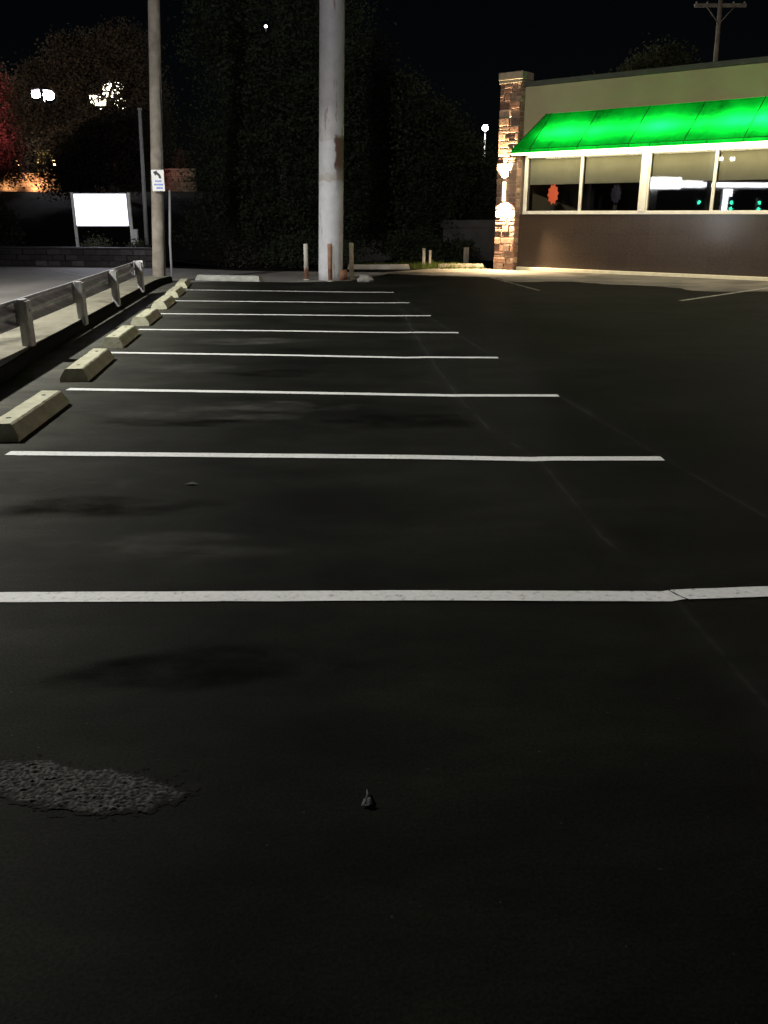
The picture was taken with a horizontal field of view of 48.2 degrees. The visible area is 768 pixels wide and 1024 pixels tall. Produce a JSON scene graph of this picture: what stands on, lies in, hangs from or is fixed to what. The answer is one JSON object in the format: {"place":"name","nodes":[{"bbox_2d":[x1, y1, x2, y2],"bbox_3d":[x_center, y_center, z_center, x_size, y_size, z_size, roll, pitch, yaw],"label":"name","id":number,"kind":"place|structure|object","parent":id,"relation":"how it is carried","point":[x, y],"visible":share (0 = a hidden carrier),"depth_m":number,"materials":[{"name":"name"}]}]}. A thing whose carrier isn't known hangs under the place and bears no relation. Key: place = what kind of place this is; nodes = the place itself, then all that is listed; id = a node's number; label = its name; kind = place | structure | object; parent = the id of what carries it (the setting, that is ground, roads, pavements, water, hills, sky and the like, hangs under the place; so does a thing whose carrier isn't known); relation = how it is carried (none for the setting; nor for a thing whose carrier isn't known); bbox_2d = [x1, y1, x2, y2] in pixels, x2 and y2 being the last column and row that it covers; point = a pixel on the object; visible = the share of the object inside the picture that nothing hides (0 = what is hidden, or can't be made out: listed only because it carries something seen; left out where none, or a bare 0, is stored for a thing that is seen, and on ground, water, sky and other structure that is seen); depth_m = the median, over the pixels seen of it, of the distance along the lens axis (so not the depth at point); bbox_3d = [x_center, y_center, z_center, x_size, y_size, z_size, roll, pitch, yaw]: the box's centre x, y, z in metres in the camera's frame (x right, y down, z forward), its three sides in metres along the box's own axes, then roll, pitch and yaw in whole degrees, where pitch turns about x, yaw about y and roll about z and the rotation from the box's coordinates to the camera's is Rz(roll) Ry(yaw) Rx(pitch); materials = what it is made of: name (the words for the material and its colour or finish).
{"place":"outdoors","nodes":[
{"label":"outdoors","id":0,"kind":"place"},
{"bbox_2d":[0,191,353,267],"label":"hillside","id":1,"kind":"structure","parent":0,"point":[45,223],"depth_m":42.50,"materials":[{"name":"soil"}]},
{"bbox_2d":[0,57,42,189],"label":"broadleaf tree","id":2,"kind":"object","parent":1,"relation":"on","point":[12,147],"visible":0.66,"depth_m":58.34,"materials":[{"name":"red plant"}]},
{"bbox_2d":[0,173,58,191],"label":"stone wall","id":3,"kind":"structure","parent":1,"relation":"on","point":[26,185],"depth_m":65.39,"materials":[{"name":"concrete"}]},
{"bbox_2d":[31,89,53,157],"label":"street light","id":4,"kind":"object","parent":1,"relation":"on","point":[47,94],"visible":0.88,"depth_m":67.67,"materials":[{"name":"metal"}]},
{"bbox_2d":[32,145,52,172],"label":"ornamental tree","id":5,"kind":"object","parent":1,"relation":"on","point":[40,156],"visible":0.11,"depth_m":66.59,"materials":[{"name":"green plant"}]},
{"bbox_2d":[0,15,190,192],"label":"broadleaf tree","id":6,"kind":"object","parent":1,"relation":"on","point":[121,67],"visible":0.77,"depth_m":53.17,"materials":[{"name":"green plant"}]},
{"bbox_2d":[80,231,112,246],"bbox_3d":[-10.112,-9.398,30.108,1.313,0.909,1.203,-17,26,-41],"label":"shrub","id":7,"kind":"object","parent":1,"relation":"on","point":[98,243],"visible":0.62,"depth_m":30.03,"materials":[{"name":"green plant"}]},
{"bbox_2d":[19,95,182,202],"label":"broadleaf tree","id":8,"kind":"object","parent":1,"relation":"on","point":[86,169],"visible":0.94,"depth_m":47.36,"materials":[{"name":"green plant"}]},
{"bbox_2d":[70,193,132,246],"bbox_3d":[-9.930,-10.217,30.319,2.060,2.020,0.175,0,19,0],"label":"lit sign board","id":9,"kind":"object","parent":1,"relation":"on","point":[101,210],"visible":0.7,"depth_m":30.11,"materials":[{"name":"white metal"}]},
{"bbox_2d":[88,81,121,191],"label":"street light","id":10,"kind":"object","parent":1,"relation":"on","point":[108,87],"visible":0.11,"depth_m":60.86,"materials":[{"name":"metal"}]},
{"bbox_2d":[117,235,151,246],"bbox_3d":[-8.582,-9.205,29.886,1.319,0.857,1.190,0,19,0],"label":"shrub","id":11,"kind":"object","parent":1,"relation":"on","point":[140,244],"visible":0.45,"depth_m":29.82,"materials":[{"name":"green plant"}]},
{"bbox_2d":[132,229,138,243],"bbox_3d":[-8.800,-9.657,30.412,0.190,0.700,0.165,0,19,0],"label":"utility box","id":12,"kind":"object","parent":1,"relation":"on","point":[135,233],"visible":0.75,"depth_m":30.31,"materials":[{"name":"white metal"}]},
{"bbox_2d":[137,108,148,246],"bbox_3d":[-8.640,-11.917,30.795,0.306,4.724,0.150,0,19,0],"label":"light pole","id":13,"kind":"object","parent":1,"relation":"on","point":[145,219],"visible":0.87,"depth_m":30.72,"materials":[{"name":"grey metal"}]},
{"bbox_2d":[164,168,196,191],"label":"stone pier","id":14,"kind":"structure","parent":1,"relation":"on","point":[175,184],"depth_m":65.27,"materials":[{"name":"concrete"}]},
{"bbox_2d":[0,266,387,303],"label":"road","id":15,"kind":"structure","parent":0,"point":[16,282],"depth_m":25.29,"materials":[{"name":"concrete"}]},
{"bbox_2d":[0,276,167,366],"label":"verge","id":16,"kind":"structure","parent":15,"relation":"on","point":[45,327],"depth_m":12.97,"materials":[{"name":"concrete"}]},
{"bbox_2d":[0,261,144,346],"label":"guardrail","id":17,"kind":"object","parent":16,"relation":"on","point":[24,312],"visible":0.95,"depth_m":12.81,"materials":[{"name":"metal"}]},
{"bbox_2d":[148,0,165,275],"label":"utility pole","id":18,"kind":"object","parent":16,"relation":"on","point":[157,163],"visible":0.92,"depth_m":21.24,"materials":[{"name":"brown wood"}]},
{"bbox_2d":[151,170,164,190],"bbox_3d":[-5.660,-8.304,21.483,0.310,0.500,0.016,0,19,0],"label":"arrow sign","id":19,"kind":"object","parent":18,"relation":"attached to","point":[158,183],"visible":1,"depth_m":21.48,"materials":[{"name":"white metal"}]},
{"bbox_2d":[0,276,172,384],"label":"kerb","id":20,"kind":"structure","parent":15,"relation":"on","point":[9,370],"depth_m":11.98,"materials":[{"name":"black concrete"}]},
{"bbox_2d":[168,190,172,276],"bbox_3d":[-6.009,-7.810,24.176,0.186,2.382,0.072,0,19,0],"label":"marker post","id":21,"kind":"object","parent":15,"relation":"on","point":[170,254],"visible":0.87,"depth_m":24.17,"materials":[{"name":"grey metal"}]},
{"bbox_2d":[195,274,263,281],"bbox_3d":[-4.200,-6.349,23.254,1.900,0.145,0.302,5,20,15],"label":"wheel stop","id":22,"kind":"object","parent":15,"relation":"on","point":[249,278],"visible":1,"depth_m":23.14,"materials":[{"name":"grey concrete"}]},
{"bbox_2d":[303,244,309,279],"bbox_3d":[-2.120,-6.771,23.319,0.194,1.000,0.197,0,19,0],"label":"bollard","id":23,"kind":"object","parent":15,"relation":"on","point":[305,248],"visible":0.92,"depth_m":23.27,"materials":[{"name":"paint"}]},
{"bbox_2d":[319,0,346,280],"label":"sign pole","id":24,"kind":"object","parent":15,"relation":"on","point":[331,84],"visible":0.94,"depth_m":22.19,"materials":[{"name":"white paint"}]},
{"bbox_2d":[348,243,354,278],"bbox_3d":[-0.900,-6.930,23.761,0.208,1.010,0.211,0,19,0],"label":"bollard","id":25,"kind":"object","parent":15,"relation":"on","point":[351,260],"visible":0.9,"depth_m":23.71,"materials":[{"name":"beige paint"}]},
{"bbox_2d":[0,216,494,271],"bbox_3d":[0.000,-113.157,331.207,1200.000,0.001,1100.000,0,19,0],"label":"ground","id":26,"kind":"structure","parent":0,"point":[375,257],"depth_m":30.98,"materials":[{"name":"soil"}]},
{"bbox_2d":[0,246,151,266],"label":"retaining wall","id":27,"kind":"structure","parent":26,"relation":"on","point":[66,256],"depth_m":29.59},
{"bbox_2d":[135,0,440,262],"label":"broadleaf tree","id":28,"kind":"object","parent":26,"relation":"on","point":[294,100],"visible":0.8,"depth_m":30.56,"materials":[{"name":"green plant"}]},
{"bbox_2d":[257,227,358,268],"bbox_3d":[-2.578,-8.739,28.931,3.489,1.649,1.700,-4,19,-10],"label":"shrub","id":29,"kind":"object","parent":26,"relation":"on","point":[286,252],"visible":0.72,"depth_m":28.73,"materials":[{"name":"green plant"}]},
{"bbox_2d":[348,264,409,268],"bbox_3d":[-0.170,-8.048,28.137,2.060,0.153,0.242,0,19,0],"label":"kerb stone","id":30,"kind":"object","parent":26,"relation":"on","point":[381,266],"visible":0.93,"depth_m":28.03,"materials":[{"name":"concrete"}]},
{"bbox_2d":[348,259,486,268],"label":"grass","id":31,"kind":"structure","parent":26,"relation":"on","point":[432,265],"depth_m":28.92,"materials":[{"name":"green plant"}]},
{"bbox_2d":[343,57,492,258],"bbox_3d":[0.901,-13.602,33.181,6.763,7.668,5.415,0,19,0],"label":"broadleaf tree","id":32,"kind":"object","parent":26,"relation":"on","point":[437,172],"visible":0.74,"depth_m":32.55,"materials":[{"name":"green plant"}]},
{"bbox_2d":[422,248,425,264],"bbox_3d":[1.380,-8.815,29.755,0.115,0.640,0.115,0,19,0],"label":"short post","id":33,"kind":"object","parent":26,"relation":"on","point":[423,254],"visible":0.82,"depth_m":29.68,"materials":[{"name":"concrete"}]},
{"bbox_2d":[375,224,479,263],"bbox_3d":[1.616,-9.665,31.277,3.904,1.606,1.935,-5,20,-15],"label":"shrub","id":34,"kind":"object","parent":26,"relation":"on","point":[415,244],"visible":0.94,"depth_m":31.06,"materials":[{"name":"green plant"}]},
{"bbox_2d":[404,134,497,238],"bbox_3d":[3.475,-13.278,36.254,6.108,5.042,4.023,0,19,0],"label":"broadleaf tree","id":35,"kind":"object","parent":26,"relation":"on","point":[482,205],"visible":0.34,"depth_m":35.40,"materials":[{"name":"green plant"}]},
{"bbox_2d":[463,247,468,263],"bbox_3d":[2.820,-8.735,29.465,0.196,0.680,0.196,0,19,0],"label":"short post","id":36,"kind":"object","parent":26,"relation":"on","point":[466,255],"visible":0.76,"depth_m":29.36,"materials":[{"name":"concrete"}]},
{"bbox_2d":[441,220,495,259],"bbox_3d":[3.700,-10.603,33.474,3.000,1.520,0.200,0,19,0],"label":"concrete barrier","id":37,"kind":"object","parent":26,"relation":"on","point":[481,233],"visible":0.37,"depth_m":33.35,"materials":[{"name":"grey concrete"}]},
{"bbox_2d":[482,125,487,177],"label":"street light","id":38,"kind":"object","parent":26,"relation":"on","point":[484,129],"visible":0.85,"depth_m":55.00,"materials":[{"name":"metal"}]},
{"bbox_2d":[493,56,767,280],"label":"restaurant building","id":39,"kind":"structure","parent":26,"relation":"on","point":[678,154],"depth_m":24.84,"materials":[{"name":"brown paint"}]},
{"bbox_2d":[502,182,506,200],"bbox_3d":[3.821,-10.127,27.100,0.116,0.560,0.218,15,24,37],"label":"wall lamp","id":40,"kind":"object","parent":39,"relation":"attached to","point":[504,191],"visible":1,"depth_m":27.03,"materials":[{"name":"white"}]},
{"bbox_2d":[547,184,558,210],"bbox_3d":[5.235,-9.730,26.609,0.387,0.854,0.050,15,24,37],"label":"flower ornament","id":41,"kind":"object","parent":39,"relation":"on","point":[553,193],"visible":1,"depth_m":26.57,"materials":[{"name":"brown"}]},
{"bbox_2d":[525,154,582,211],"bbox_3d":[5.235,-10.099,26.409,1.880,1.610,0.187,15,24,37],"label":"window","id":42,"kind":"structure","parent":39,"relation":"in","point":[560,169],"depth_m":26.36,"materials":[{"name":"white glass"}]},
{"bbox_2d":[579,152,643,211],"bbox_3d":[6.702,-9.703,25.271,1.895,1.610,0.187,15,24,37],"label":"window","id":43,"kind":"structure","parent":39,"relation":"in","point":[626,167],"depth_m":25.22,"materials":[{"name":"beige glass"}]},
{"bbox_2d":[610,184,621,210],"bbox_3d":[6.850,-9.277,25.362,0.358,0.808,0.050,15,24,37],"label":"flower ornament","id":44,"kind":"object","parent":39,"relation":"on","point":[616,193],"visible":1,"depth_m":25.32,"materials":[{"name":"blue plastic"}]},
{"bbox_2d":[645,148,717,211],"bbox_3d":[8.323,-9.266,24.011,1.880,1.610,0.187,15,24,37],"label":"window","id":45,"kind":"structure","parent":39,"relation":"in","point":[691,164],"depth_m":23.95,"materials":[{"name":"beige glass"}]},
{"bbox_2d":[711,146,767,210],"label":"window","id":46,"kind":"structure","parent":39,"relation":"in","point":[736,163],"depth_m":22.98,"materials":[{"name":"beige glass"}]},
{"bbox_2d":[571,33,704,76],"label":"broadleaf tree","id":47,"kind":"object","parent":26,"relation":"on","point":[647,61],"visible":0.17,"depth_m":40.63,"materials":[{"name":"green plant"}]},
{"bbox_2d":[694,0,746,61],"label":"crossarm pole","id":48,"kind":"object","parent":26,"relation":"on","point":[720,4],"visible":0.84,"depth_m":43.92,"materials":[{"name":"brown wood"}]},
{"bbox_2d":[0,270,767,1023],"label":"parking lot","id":49,"kind":"structure","parent":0,"point":[462,580],"depth_m":3.45,"materials":[{"name":"black asphalt"}]},
{"bbox_2d":[0,391,68,441],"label":"wheel stop","id":50,"kind":"object","parent":49,"relation":"on","point":[18,423],"visible":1,"depth_m":7.25,"materials":[{"name":"yellow concrete"}]},
{"bbox_2d":[60,348,113,381],"bbox_3d":[-3.413,-1.715,9.907,0.293,0.141,1.572,-2,19,-6],"label":"wheel stop","id":51,"kind":"object","parent":49,"relation":"on","point":[90,365],"visible":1,"depth_m":9.54,"materials":[{"name":"yellow concrete"}]},
{"bbox_2d":[100,325,138,347],"bbox_3d":[-3.738,-2.498,12.163,0.292,0.141,1.423,-2,19,-6],"label":"wheel stop","id":52,"kind":"object","parent":49,"relation":"on","point":[122,336],"visible":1,"depth_m":11.79,"materials":[{"name":"yellow concrete"}]},
{"bbox_2d":[131,308,160,325],"bbox_3d":[-4.011,-3.295,14.460,0.292,0.141,1.420,-2,19,-6],"label":"wheel stop","id":53,"kind":"object","parent":49,"relation":"on","point":[146,317],"visible":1,"depth_m":14.01,"materials":[{"name":"yellow concrete"}]},
{"bbox_2d":[151,295,174,308],"bbox_3d":[-4.343,-4.138,16.889,0.292,0.141,1.420,-2,19,-6],"label":"wheel stop","id":54,"kind":"object","parent":49,"relation":"on","point":[165,301],"visible":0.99,"depth_m":16.45,"materials":[{"name":"yellow concrete"}]},
{"bbox_2d":[165,286,184,297],"bbox_3d":[-4.672,-4.922,19.145,0.292,0.142,1.420,-2,19,-6],"label":"wheel stop","id":55,"kind":"object","parent":49,"relation":"on","point":[176,291],"visible":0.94,"depth_m":18.76,"materials":[{"name":"yellow concrete"}]},
{"bbox_2d":[175,279,189,287],"bbox_3d":[-5.036,-5.723,21.453,0.292,0.140,1.420,-3,19,-8],"label":"wheel stop","id":56,"kind":"object","parent":49,"relation":"on","point":[184,283],"visible":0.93,"depth_m":20.90,"materials":[{"name":"yellow concrete"}]},
{"bbox_2d":[327,244,333,281],"bbox_3d":[-1.435,-6.607,22.815,0.201,1.020,0.204,0,19,0],"label":"bollard","id":57,"kind":"object","parent":49,"relation":"on","point":[330,274],"visible":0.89,"depth_m":22.77,"materials":[{"name":"concrete"}]},
{"bbox_2d":[357,275,373,281],"bbox_3d":[-0.499,-6.218,22.831,0.462,0.199,0.287,0,19,0],"label":"rubble chunk","id":58,"kind":"object","parent":49,"relation":"on","point":[365,278],"visible":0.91,"depth_m":22.73,"materials":[{"name":"concrete"}]},
{"bbox_2d":[361,790,370,805],"bbox_3d":[-0.050,0.873,2.630,0.026,0.018,0.073,4,19,11],"label":"dry leaf scrap","id":59,"kind":"object","parent":49,"relation":"on","point":[366,801],"visible":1,"depth_m":2.61,"materials":[{"name":"plant"}]},
{"bbox_2d":[0,0,767,214],"label":"sky","id":60,"kind":"structure","parent":0,"point":[463,46],"materials":[{"name":"black"}]},
{"bbox_2d":[382,268,767,291],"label":"pavement","id":61,"kind":"structure","parent":0,"point":[710,284],"depth_m":24.01,"materials":[{"name":"beige concrete"}]},
{"bbox_2d":[438,264,483,268],"bbox_3d":[2.555,-8.181,28.514,1.550,0.155,0.242,0,19,0],"label":"kerb stone","id":62,"kind":"object","parent":61,"relation":"on","point":[466,265],"visible":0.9,"depth_m":28.41,"materials":[{"name":"concrete"}]}
]}

